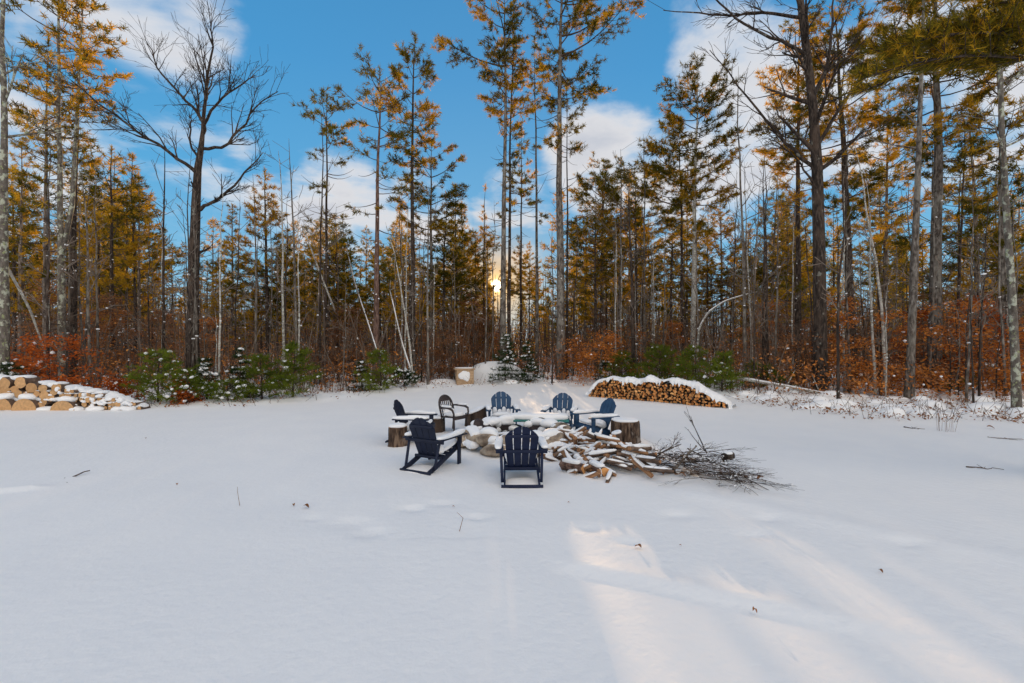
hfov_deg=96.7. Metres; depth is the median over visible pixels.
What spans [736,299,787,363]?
beech sapling
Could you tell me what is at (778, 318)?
beech sapling
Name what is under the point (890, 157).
pine tree
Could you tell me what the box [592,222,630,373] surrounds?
slender sapling
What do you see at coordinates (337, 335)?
beech sapling
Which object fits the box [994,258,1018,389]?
slender sapling
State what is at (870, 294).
bare tree
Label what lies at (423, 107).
pine tree
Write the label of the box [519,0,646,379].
pine tree
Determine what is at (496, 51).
pine tree
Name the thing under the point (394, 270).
pine tree
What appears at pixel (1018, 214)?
pine tree
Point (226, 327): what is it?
bare tree
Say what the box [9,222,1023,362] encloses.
distant woods
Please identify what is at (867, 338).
beech sapling
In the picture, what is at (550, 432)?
fire pit stone
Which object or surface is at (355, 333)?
beech sapling
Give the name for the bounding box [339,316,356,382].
slender sapling
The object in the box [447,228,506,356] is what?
pine tree
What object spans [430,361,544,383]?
snow mound
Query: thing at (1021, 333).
beech sapling
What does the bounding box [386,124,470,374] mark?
pine tree
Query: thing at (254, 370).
pine sapling
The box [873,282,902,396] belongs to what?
slender sapling
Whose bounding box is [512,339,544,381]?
spruce sapling
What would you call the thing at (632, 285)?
tree
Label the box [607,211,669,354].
pine tree
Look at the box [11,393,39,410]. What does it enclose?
cut log
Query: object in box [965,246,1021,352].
bare tree
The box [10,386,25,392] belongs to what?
cut log
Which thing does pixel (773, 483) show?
cut branch
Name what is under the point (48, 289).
bare tree
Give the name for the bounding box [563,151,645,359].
pine tree
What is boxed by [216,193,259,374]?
slender sapling
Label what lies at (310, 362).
beech sapling
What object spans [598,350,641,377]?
pine sapling
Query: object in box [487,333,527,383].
spruce sapling
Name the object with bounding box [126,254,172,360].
bare tree
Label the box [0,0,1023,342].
sky
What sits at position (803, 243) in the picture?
pine tree
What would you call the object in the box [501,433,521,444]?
fire pit stone
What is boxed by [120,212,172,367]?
slender sapling
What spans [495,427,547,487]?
adirondack chair
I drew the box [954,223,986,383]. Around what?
slender sapling
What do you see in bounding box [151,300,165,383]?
slender sapling
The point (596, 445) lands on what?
split log
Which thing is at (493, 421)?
fire pit stone
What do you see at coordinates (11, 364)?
spruce sapling
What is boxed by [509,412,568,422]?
teal board
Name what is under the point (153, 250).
pine tree
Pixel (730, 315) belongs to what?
bare tree
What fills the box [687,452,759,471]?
cut branch
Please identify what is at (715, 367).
pine sapling
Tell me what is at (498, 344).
beech sapling
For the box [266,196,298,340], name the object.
slender sapling
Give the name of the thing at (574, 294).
slender sapling
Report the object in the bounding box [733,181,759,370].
bare tree
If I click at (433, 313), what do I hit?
slender sapling
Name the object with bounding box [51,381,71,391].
cut log
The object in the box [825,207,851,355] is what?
pine tree
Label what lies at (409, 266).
pine tree
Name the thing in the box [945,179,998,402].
slender sapling
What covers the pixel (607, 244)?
pine tree
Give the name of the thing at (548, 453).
split log
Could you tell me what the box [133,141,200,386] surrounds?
bare tree
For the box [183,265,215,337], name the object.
slender sapling
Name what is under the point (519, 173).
pine tree
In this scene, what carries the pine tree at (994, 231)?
on the snow ground
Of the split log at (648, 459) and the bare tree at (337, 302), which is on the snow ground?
the bare tree at (337, 302)
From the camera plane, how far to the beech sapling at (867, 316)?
24.72 m
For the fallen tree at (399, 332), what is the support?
on the snow ground
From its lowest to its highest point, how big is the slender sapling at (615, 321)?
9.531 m
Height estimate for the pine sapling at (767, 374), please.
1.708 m
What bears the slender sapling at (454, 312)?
on the snow ground
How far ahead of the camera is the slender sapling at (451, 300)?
26.90 m
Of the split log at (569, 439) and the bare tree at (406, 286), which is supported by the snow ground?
the bare tree at (406, 286)
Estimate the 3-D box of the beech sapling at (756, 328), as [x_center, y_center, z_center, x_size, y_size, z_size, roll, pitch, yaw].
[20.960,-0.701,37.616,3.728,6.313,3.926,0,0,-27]
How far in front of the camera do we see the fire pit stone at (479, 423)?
10.42 m
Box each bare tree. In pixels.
[0,0,78,372]
[13,0,296,389]
[22,210,82,373]
[66,238,108,327]
[67,163,116,384]
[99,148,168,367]
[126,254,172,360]
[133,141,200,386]
[153,148,218,314]
[200,239,252,351]
[201,266,222,352]
[215,302,244,356]
[230,177,279,381]
[241,209,297,353]
[258,141,329,381]
[266,151,309,384]
[291,249,315,342]
[295,110,348,383]
[306,202,349,378]
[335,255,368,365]
[381,257,399,351]
[385,222,420,386]
[391,205,412,375]
[411,182,443,384]
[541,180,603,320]
[544,217,567,383]
[574,164,618,292]
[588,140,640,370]
[609,255,638,330]
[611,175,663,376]
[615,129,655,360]
[622,239,661,360]
[648,0,908,390]
[700,275,731,354]
[701,61,805,386]
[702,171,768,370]
[704,163,779,318]
[704,244,748,350]
[710,252,749,335]
[727,137,802,376]
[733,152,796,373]
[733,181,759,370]
[735,181,791,379]
[737,235,785,334]
[761,209,809,360]
[826,184,875,391]
[831,128,909,393]
[842,174,892,394]
[843,0,959,398]
[859,197,918,323]
[862,199,904,337]
[869,226,918,361]
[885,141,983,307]
[888,229,908,364]
[918,132,997,377]
[922,222,973,355]
[926,264,975,342]
[937,6,1023,407]
[948,225,985,352]
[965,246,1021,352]
[970,140,1023,337]
[988,268,1023,351]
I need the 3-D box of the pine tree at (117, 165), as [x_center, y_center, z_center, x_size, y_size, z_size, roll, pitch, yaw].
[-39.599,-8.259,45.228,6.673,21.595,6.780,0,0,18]
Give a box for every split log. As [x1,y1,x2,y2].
[540,452,561,459]
[543,455,558,460]
[551,452,569,458]
[553,442,577,456]
[558,429,572,432]
[559,458,585,473]
[561,449,571,457]
[564,432,572,442]
[566,448,577,453]
[567,464,591,472]
[572,454,588,462]
[573,436,577,444]
[574,426,586,433]
[581,436,595,442]
[582,471,600,477]
[583,431,599,440]
[583,444,605,453]
[585,449,622,457]
[586,460,608,476]
[589,442,600,448]
[595,434,620,442]
[598,440,617,448]
[605,469,612,482]
[607,461,631,470]
[608,458,627,464]
[612,456,632,463]
[616,444,648,455]
[616,451,640,456]
[623,450,635,456]
[624,462,635,468]
[628,444,651,450]
[628,455,653,477]
[635,455,661,463]
[641,452,656,456]
[643,466,673,472]
[644,462,655,465]
[674,463,683,474]
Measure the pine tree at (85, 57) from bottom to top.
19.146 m
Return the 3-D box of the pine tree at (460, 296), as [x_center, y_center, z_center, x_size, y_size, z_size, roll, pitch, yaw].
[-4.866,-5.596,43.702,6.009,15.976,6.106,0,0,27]
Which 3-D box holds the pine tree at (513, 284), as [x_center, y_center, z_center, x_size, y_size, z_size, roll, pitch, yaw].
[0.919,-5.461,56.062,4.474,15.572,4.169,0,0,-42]
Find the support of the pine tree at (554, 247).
on the snow ground
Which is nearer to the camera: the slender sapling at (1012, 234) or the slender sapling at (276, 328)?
the slender sapling at (1012, 234)
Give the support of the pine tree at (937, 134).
on the snow ground
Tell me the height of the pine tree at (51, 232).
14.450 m
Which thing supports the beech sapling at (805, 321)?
on the snow ground
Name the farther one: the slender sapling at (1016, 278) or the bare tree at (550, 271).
the bare tree at (550, 271)
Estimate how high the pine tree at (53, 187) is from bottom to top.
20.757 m
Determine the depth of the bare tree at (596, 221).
32.48 m
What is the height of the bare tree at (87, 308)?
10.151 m
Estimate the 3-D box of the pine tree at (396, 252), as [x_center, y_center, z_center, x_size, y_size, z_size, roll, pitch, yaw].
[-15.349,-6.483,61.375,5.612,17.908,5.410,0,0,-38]
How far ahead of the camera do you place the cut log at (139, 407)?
15.56 m
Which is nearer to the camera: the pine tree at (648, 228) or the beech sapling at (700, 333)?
the beech sapling at (700, 333)
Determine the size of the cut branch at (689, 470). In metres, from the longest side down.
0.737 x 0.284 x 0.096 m
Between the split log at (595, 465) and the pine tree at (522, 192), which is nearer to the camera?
the split log at (595, 465)
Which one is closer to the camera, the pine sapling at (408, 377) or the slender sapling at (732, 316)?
the pine sapling at (408, 377)
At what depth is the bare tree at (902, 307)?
37.39 m
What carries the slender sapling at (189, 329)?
on the snow ground
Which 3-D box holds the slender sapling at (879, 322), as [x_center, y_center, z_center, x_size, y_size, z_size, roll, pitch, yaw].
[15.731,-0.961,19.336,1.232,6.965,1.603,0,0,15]
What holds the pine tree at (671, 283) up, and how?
on the snow ground
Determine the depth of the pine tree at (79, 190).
45.97 m
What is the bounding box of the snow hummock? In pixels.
[503,376,1023,416]
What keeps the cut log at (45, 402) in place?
on the cut log at (40, 404)
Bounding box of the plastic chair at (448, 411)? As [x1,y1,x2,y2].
[438,394,468,430]
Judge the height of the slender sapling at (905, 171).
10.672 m
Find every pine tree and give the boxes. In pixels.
[0,0,133,377]
[0,34,95,377]
[8,141,81,373]
[8,163,53,362]
[8,178,54,313]
[9,192,56,352]
[29,68,108,383]
[38,213,95,329]
[49,167,96,250]
[64,137,155,379]
[64,154,120,341]
[64,189,130,355]
[66,191,124,309]
[78,199,156,351]
[78,205,124,319]
[80,152,181,364]
[80,153,155,347]
[93,177,160,373]
[104,171,173,364]
[149,241,187,348]
[182,259,229,350]
[184,202,260,365]
[184,217,240,343]
[216,166,311,364]
[229,280,288,359]
[246,228,310,356]
[270,242,302,342]
[272,218,308,334]
[280,258,321,343]
[288,227,323,315]
[290,235,366,365]
[291,84,357,379]
[291,217,323,333]
[303,205,345,294]
[308,213,373,351]
[310,212,367,363]
[310,231,349,356]
[331,43,416,382]
[353,225,379,350]
[356,240,402,350]
[364,242,398,315]
[366,219,426,348]
[374,31,441,369]
[379,228,416,331]
[379,263,397,348]
[380,201,422,340]
[384,233,424,361]
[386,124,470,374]
[389,233,426,362]
[415,191,473,367]
[428,182,485,359]
[430,0,539,356]
[434,200,488,350]
[440,232,472,306]
[446,246,482,350]
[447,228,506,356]
[466,183,497,356]
[476,239,495,350]
[483,30,542,361]
[498,260,514,340]
[499,127,538,366]
[506,235,540,338]
[515,37,553,369]
[515,241,543,346]
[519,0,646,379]
[530,189,593,341]
[547,80,588,374]
[549,250,593,347]
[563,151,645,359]
[564,210,630,363]
[565,214,608,358]
[570,185,630,352]
[584,212,625,351]
[590,155,690,351]
[599,235,618,352]
[604,174,652,360]
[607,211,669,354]
[613,118,715,353]
[622,219,668,359]
[634,51,749,374]
[639,220,658,350]
[645,244,691,311]
[646,224,699,345]
[655,200,717,346]
[662,217,708,327]
[677,260,740,369]
[679,195,756,351]
[696,201,724,291]
[719,279,761,355]
[723,222,760,348]
[735,171,810,360]
[744,0,840,383]
[755,208,810,354]
[757,190,836,347]
[760,212,812,353]
[762,197,802,248]
[769,209,811,316]
[769,213,812,302]
[773,0,926,384]
[779,212,812,302]
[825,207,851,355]
[831,75,957,368]
[832,181,928,343]
[834,0,1023,104]
[836,0,1021,391]
[839,193,910,366]
[918,92,1023,350]
[924,0,1023,390]
[927,160,985,306]
[960,172,1023,339]
[962,188,1019,317]
[981,229,1023,285]
[988,169,1023,326]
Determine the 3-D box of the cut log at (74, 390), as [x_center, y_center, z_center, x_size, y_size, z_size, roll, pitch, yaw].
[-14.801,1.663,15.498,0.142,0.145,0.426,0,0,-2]
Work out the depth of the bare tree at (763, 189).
26.75 m
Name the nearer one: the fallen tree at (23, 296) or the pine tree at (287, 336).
the fallen tree at (23, 296)
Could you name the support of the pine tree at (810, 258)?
on the snow ground
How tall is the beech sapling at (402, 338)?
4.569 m
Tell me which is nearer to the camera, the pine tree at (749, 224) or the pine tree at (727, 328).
the pine tree at (727, 328)
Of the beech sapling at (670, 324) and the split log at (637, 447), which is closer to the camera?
the split log at (637, 447)
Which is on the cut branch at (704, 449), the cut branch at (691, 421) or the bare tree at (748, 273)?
the cut branch at (691, 421)
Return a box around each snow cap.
[0,374,148,410]
[585,375,735,408]
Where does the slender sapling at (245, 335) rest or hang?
on the snow ground
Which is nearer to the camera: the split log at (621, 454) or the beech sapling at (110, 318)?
the split log at (621, 454)
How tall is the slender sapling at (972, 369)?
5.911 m
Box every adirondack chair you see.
[385,399,437,442]
[400,418,467,475]
[485,391,520,423]
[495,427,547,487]
[540,393,577,428]
[571,398,619,435]
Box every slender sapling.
[9,132,79,379]
[29,184,100,376]
[30,291,63,370]
[52,175,118,385]
[55,163,127,388]
[65,177,100,371]
[112,287,139,369]
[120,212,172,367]
[138,182,185,386]
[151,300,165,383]
[161,252,207,383]
[164,191,218,369]
[164,205,208,387]
[165,256,205,344]
[175,193,214,382]
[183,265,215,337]
[184,281,217,380]
[199,175,239,377]
[200,305,226,397]
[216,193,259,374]
[232,278,256,384]
[237,225,266,353]
[241,288,268,350]
[249,196,288,369]
[265,230,288,367]
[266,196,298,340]
[276,187,316,391]
[286,283,305,366]
[300,225,338,382]
[301,315,327,386]
[308,234,341,384]
[338,269,355,389]
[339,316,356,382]
[383,234,403,364]
[385,214,407,365]
[391,195,409,327]
[400,221,436,375]
[402,261,417,375]
[407,220,442,380]
[424,238,445,373]
[436,231,469,370]
[443,249,463,366]
[463,267,483,367]
[467,212,496,363]
[477,271,492,345]
[483,201,515,360]
[564,214,585,375]
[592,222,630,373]
[603,217,630,375]
[603,229,629,373]
[606,237,630,374]
[606,283,620,368]
[621,241,646,374]
[636,268,648,357]
[638,215,666,374]
[639,218,662,363]
[640,271,657,370]
[647,214,676,375]
[657,322,676,378]
[666,258,704,376]
[680,185,711,380]
[695,273,712,349]
[704,308,716,376]
[716,260,735,365]
[721,266,740,367]
[726,296,740,390]
[732,221,773,387]
[738,176,775,382]
[742,202,781,348]
[750,181,787,376]
[775,204,812,369]
[794,199,812,388]
[806,118,877,398]
[808,160,861,393]
[826,202,862,340]
[844,224,874,371]
[844,249,876,374]
[859,247,899,395]
[866,257,890,374]
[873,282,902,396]
[881,168,928,311]
[890,235,925,330]
[899,147,969,388]
[930,291,963,393]
[940,279,978,394]
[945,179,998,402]
[945,241,996,402]
[950,233,1006,389]
[952,184,1001,395]
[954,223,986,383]
[956,231,993,357]
[962,235,1005,389]
[973,162,1023,395]
[976,197,1023,327]
[984,182,1023,310]
[984,187,1023,325]
[987,305,1009,397]
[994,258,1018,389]
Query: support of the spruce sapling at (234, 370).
on the snow ground
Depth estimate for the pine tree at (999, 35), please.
7.45 m
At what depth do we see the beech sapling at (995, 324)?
25.18 m
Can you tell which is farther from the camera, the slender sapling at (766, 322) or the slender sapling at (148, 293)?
the slender sapling at (148, 293)
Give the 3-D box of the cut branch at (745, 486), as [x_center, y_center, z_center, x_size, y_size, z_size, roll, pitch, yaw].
[3.655,2.198,7.016,1.444,0.152,0.492,0,6,35]
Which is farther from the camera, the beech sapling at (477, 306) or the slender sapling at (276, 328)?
the beech sapling at (477, 306)
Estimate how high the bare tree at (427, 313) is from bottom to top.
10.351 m
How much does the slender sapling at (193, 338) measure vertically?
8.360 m
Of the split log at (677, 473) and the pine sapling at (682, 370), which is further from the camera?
the pine sapling at (682, 370)
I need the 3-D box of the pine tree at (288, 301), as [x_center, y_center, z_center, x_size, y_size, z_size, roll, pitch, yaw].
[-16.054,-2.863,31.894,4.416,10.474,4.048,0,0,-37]
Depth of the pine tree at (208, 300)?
37.57 m
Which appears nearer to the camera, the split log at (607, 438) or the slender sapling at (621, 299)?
the split log at (607, 438)
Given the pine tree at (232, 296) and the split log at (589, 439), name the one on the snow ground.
the pine tree at (232, 296)
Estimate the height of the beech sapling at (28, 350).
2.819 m
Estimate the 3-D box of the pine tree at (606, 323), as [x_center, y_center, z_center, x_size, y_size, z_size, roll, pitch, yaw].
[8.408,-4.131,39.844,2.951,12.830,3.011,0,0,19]
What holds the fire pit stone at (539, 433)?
on the fire pit stone
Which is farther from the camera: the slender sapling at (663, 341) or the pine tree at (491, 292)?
the pine tree at (491, 292)
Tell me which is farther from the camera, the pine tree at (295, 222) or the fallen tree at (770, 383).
the pine tree at (295, 222)
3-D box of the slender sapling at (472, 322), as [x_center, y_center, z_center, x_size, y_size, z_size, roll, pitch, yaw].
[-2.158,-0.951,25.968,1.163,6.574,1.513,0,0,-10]
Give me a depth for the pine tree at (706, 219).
51.24 m
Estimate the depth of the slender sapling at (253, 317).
27.54 m
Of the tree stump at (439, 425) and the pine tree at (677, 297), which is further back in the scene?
the pine tree at (677, 297)
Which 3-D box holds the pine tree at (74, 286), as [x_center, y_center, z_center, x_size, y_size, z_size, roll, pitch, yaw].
[-20.268,-5.342,21.059,3.158,15.451,2.708,0,0,-17]
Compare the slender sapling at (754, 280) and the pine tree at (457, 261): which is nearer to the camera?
the slender sapling at (754, 280)
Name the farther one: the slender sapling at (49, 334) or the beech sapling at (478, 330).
the beech sapling at (478, 330)
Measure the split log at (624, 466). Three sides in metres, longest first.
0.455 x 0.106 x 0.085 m
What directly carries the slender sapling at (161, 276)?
on the snow ground
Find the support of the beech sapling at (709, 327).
on the snow ground
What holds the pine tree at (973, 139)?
on the snow ground
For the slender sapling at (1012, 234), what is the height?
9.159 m
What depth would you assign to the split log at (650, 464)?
7.64 m
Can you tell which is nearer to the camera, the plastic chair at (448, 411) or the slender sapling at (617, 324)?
the plastic chair at (448, 411)
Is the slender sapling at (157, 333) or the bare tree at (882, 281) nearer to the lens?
the slender sapling at (157, 333)
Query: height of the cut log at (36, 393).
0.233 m
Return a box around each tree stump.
[388,422,407,447]
[427,415,444,432]
[464,405,486,426]
[610,417,640,443]
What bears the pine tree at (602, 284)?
on the snow ground
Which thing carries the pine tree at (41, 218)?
on the snow ground
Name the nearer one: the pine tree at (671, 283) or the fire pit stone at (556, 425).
the fire pit stone at (556, 425)
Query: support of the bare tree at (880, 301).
on the snow ground
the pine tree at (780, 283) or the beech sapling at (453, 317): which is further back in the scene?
the pine tree at (780, 283)
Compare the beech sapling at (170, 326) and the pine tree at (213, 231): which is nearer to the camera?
the beech sapling at (170, 326)
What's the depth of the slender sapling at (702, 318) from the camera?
23.86 m
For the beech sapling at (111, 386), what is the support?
on the snow ground
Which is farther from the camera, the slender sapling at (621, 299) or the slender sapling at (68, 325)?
the slender sapling at (621, 299)
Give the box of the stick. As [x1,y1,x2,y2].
[966,465,1003,469]
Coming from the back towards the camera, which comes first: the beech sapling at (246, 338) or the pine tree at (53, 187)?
the pine tree at (53, 187)
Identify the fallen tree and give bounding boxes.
[9,268,46,374]
[291,224,335,310]
[346,250,388,387]
[389,280,410,370]
[737,371,833,392]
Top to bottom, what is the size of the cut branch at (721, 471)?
0.282 m
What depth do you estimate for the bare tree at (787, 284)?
30.55 m
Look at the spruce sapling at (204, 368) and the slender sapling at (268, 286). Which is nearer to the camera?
the spruce sapling at (204, 368)
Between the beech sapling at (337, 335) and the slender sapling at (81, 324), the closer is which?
the slender sapling at (81, 324)
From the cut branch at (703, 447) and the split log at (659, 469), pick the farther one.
the cut branch at (703, 447)
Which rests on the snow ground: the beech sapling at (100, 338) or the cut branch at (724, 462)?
the beech sapling at (100, 338)
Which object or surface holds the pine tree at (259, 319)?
on the snow ground
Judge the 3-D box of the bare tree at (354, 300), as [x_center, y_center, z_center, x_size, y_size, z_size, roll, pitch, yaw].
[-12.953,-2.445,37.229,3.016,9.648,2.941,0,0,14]
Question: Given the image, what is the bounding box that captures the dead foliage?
[10,322,1023,399]
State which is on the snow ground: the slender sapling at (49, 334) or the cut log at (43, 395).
the slender sapling at (49, 334)
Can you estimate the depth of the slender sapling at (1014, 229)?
20.17 m
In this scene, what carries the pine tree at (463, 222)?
on the snow ground
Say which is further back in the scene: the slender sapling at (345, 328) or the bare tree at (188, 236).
the bare tree at (188, 236)
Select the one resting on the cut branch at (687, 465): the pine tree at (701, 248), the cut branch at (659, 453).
the cut branch at (659, 453)
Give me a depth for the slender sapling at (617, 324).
27.10 m
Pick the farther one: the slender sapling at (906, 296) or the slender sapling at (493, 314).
the slender sapling at (493, 314)
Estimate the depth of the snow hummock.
15.69 m
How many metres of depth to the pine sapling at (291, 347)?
17.89 m
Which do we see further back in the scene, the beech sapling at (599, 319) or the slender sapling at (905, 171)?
the beech sapling at (599, 319)
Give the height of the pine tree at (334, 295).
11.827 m
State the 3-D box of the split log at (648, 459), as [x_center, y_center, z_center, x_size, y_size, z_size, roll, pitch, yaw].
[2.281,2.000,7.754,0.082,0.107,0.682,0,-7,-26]
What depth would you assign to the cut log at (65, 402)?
15.19 m
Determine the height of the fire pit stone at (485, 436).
0.404 m
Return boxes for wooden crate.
[453,367,474,384]
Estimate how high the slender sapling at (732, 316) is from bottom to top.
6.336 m
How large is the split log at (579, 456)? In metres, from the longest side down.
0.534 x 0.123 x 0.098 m
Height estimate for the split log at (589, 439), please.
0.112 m
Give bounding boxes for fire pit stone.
[455,435,466,447]
[465,425,479,441]
[465,439,478,449]
[471,418,491,429]
[476,427,498,446]
[480,443,505,456]
[482,416,500,428]
[496,415,514,430]
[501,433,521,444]
[503,424,521,431]
[523,417,543,430]
[530,430,549,440]
[540,418,557,428]
[543,428,565,438]
[546,435,566,449]
[550,422,570,427]
[557,425,569,428]
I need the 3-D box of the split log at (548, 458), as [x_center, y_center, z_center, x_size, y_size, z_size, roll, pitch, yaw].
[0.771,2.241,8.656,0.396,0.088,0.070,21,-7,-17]
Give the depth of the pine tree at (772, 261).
32.86 m
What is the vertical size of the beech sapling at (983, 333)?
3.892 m
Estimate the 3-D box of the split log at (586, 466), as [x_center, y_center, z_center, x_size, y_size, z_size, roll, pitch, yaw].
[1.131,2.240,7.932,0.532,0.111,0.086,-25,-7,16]
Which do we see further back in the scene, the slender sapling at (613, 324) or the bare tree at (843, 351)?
the slender sapling at (613, 324)
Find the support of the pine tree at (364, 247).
on the snow ground
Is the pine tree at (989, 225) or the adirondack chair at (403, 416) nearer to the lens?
the adirondack chair at (403, 416)
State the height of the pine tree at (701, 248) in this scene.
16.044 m
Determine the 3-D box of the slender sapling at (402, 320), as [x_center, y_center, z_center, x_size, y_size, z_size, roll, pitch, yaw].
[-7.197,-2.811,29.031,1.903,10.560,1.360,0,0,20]
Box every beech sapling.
[10,267,82,365]
[10,332,57,375]
[15,332,133,393]
[27,311,56,369]
[53,306,119,362]
[77,292,146,380]
[80,325,132,367]
[81,307,150,370]
[98,373,151,399]
[136,307,182,375]
[137,307,180,349]
[139,309,201,380]
[166,379,208,404]
[169,317,231,372]
[178,313,225,358]
[182,321,223,370]
[223,327,257,360]
[224,311,265,365]
[290,343,341,380]
[292,306,321,358]
[317,303,379,374]
[321,317,358,374]
[326,334,382,379]
[342,324,369,359]
[384,323,420,355]
[390,317,420,361]
[408,303,447,366]
[408,328,449,377]
[429,320,478,379]
[435,312,473,363]
[443,290,506,372]
[447,307,495,366]
[452,316,490,365]
[471,313,511,360]
[475,322,498,360]
[488,333,513,361]
[553,333,597,381]
[564,327,625,385]
[577,313,610,367]
[599,323,652,375]
[655,321,690,368]
[657,316,680,359]
[658,322,687,358]
[680,319,716,359]
[689,313,724,361]
[716,329,738,352]
[719,327,765,366]
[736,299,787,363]
[740,303,780,362]
[757,306,802,370]
[768,332,812,384]
[784,319,829,370]
[789,303,841,370]
[803,287,879,392]
[835,306,951,397]
[841,292,904,375]
[841,326,892,364]
[856,320,890,359]
[876,287,969,381]
[887,305,974,382]
[891,294,1023,394]
[933,292,1023,390]
[942,306,964,353]
[945,316,998,362]
[958,317,1023,398]
[964,298,1021,357]
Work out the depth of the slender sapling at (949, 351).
18.08 m
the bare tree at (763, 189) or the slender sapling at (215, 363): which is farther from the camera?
the bare tree at (763, 189)
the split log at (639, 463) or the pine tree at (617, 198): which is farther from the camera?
the pine tree at (617, 198)
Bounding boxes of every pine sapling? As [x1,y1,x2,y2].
[117,348,203,401]
[154,367,217,403]
[204,376,253,400]
[231,353,291,398]
[260,340,323,397]
[353,349,401,390]
[383,368,422,386]
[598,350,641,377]
[628,343,683,378]
[665,344,725,384]
[694,349,752,391]
[740,359,797,387]
[921,373,977,391]
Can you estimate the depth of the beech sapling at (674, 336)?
30.71 m
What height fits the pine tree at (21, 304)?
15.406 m
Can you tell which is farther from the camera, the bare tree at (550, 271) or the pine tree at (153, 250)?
the pine tree at (153, 250)
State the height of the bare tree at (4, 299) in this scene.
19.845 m
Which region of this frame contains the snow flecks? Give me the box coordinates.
[83,354,986,398]
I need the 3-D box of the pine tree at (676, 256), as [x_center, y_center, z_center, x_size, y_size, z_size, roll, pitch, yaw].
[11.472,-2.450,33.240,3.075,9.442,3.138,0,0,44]
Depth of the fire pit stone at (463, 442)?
9.61 m
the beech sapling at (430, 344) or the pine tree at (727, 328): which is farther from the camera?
the pine tree at (727, 328)
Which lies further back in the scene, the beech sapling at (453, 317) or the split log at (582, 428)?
the beech sapling at (453, 317)
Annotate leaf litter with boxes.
[145,373,1023,422]
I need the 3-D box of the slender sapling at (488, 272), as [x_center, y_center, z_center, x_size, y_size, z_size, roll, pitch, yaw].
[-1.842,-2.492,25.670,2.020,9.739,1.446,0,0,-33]
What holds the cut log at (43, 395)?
on the cut log at (45, 402)
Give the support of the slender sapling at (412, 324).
on the snow ground
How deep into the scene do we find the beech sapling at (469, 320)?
31.75 m
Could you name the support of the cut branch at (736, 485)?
on the snow ground
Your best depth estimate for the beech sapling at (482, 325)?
33.83 m
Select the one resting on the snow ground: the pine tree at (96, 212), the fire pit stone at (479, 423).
the pine tree at (96, 212)
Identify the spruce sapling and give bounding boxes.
[0,360,28,375]
[187,356,222,399]
[222,346,260,397]
[346,359,375,391]
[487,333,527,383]
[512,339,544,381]
[590,353,614,379]
[942,351,961,388]
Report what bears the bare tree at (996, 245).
on the snow ground
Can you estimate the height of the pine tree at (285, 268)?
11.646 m
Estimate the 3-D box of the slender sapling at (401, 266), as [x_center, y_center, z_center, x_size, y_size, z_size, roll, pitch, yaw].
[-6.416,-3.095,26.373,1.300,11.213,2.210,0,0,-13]
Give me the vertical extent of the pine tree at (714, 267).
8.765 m
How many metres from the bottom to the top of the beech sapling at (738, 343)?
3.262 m
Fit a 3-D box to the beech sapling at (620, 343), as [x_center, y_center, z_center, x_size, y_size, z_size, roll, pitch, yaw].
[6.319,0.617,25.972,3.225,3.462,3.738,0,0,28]
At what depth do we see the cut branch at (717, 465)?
7.69 m
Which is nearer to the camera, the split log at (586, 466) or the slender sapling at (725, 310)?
the split log at (586, 466)
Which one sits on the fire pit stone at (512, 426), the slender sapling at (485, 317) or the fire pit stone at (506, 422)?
the fire pit stone at (506, 422)
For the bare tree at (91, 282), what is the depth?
33.41 m
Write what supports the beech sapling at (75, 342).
on the snow ground
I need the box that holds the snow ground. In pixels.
[0,344,1023,682]
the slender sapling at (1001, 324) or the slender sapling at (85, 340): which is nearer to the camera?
the slender sapling at (1001, 324)
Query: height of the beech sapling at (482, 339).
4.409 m
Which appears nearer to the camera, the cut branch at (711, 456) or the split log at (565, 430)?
the cut branch at (711, 456)
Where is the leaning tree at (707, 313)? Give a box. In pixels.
[696,291,756,375]
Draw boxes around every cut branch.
[636,432,680,466]
[653,449,711,475]
[665,451,757,462]
[666,457,694,465]
[666,466,708,473]
[672,444,696,470]
[674,448,740,460]
[674,455,748,474]
[676,470,722,479]
[678,442,726,453]
[678,444,756,457]
[680,441,722,453]
[684,407,706,452]
[686,456,713,465]
[687,448,767,489]
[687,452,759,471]
[690,456,738,465]
[691,466,735,472]
[692,461,761,487]
[695,455,746,472]
[697,468,756,483]
[698,474,797,492]
[701,464,752,471]
[707,466,773,481]
[716,470,772,477]
[718,471,796,488]
[718,481,753,487]
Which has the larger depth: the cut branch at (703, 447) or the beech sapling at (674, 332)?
the beech sapling at (674, 332)
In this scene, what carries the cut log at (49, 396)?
on the cut log at (45, 402)
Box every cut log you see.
[0,377,14,388]
[0,386,10,393]
[0,393,15,409]
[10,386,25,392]
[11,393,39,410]
[14,375,40,387]
[14,389,25,397]
[26,382,41,392]
[33,390,40,396]
[38,383,50,391]
[38,401,52,406]
[39,389,51,399]
[40,398,57,404]
[46,394,58,400]
[50,396,81,410]
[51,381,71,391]
[70,388,78,392]
[132,401,144,405]
[137,404,150,409]
[611,430,621,440]
[721,451,734,460]
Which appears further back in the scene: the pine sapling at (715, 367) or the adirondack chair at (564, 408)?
the pine sapling at (715, 367)
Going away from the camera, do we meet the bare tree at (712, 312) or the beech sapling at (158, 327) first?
the bare tree at (712, 312)
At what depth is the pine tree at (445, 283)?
30.69 m
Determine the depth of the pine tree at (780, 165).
24.99 m
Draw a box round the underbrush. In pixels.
[10,278,1023,394]
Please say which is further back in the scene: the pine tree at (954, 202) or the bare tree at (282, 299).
the pine tree at (954, 202)
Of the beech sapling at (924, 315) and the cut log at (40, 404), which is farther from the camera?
the beech sapling at (924, 315)

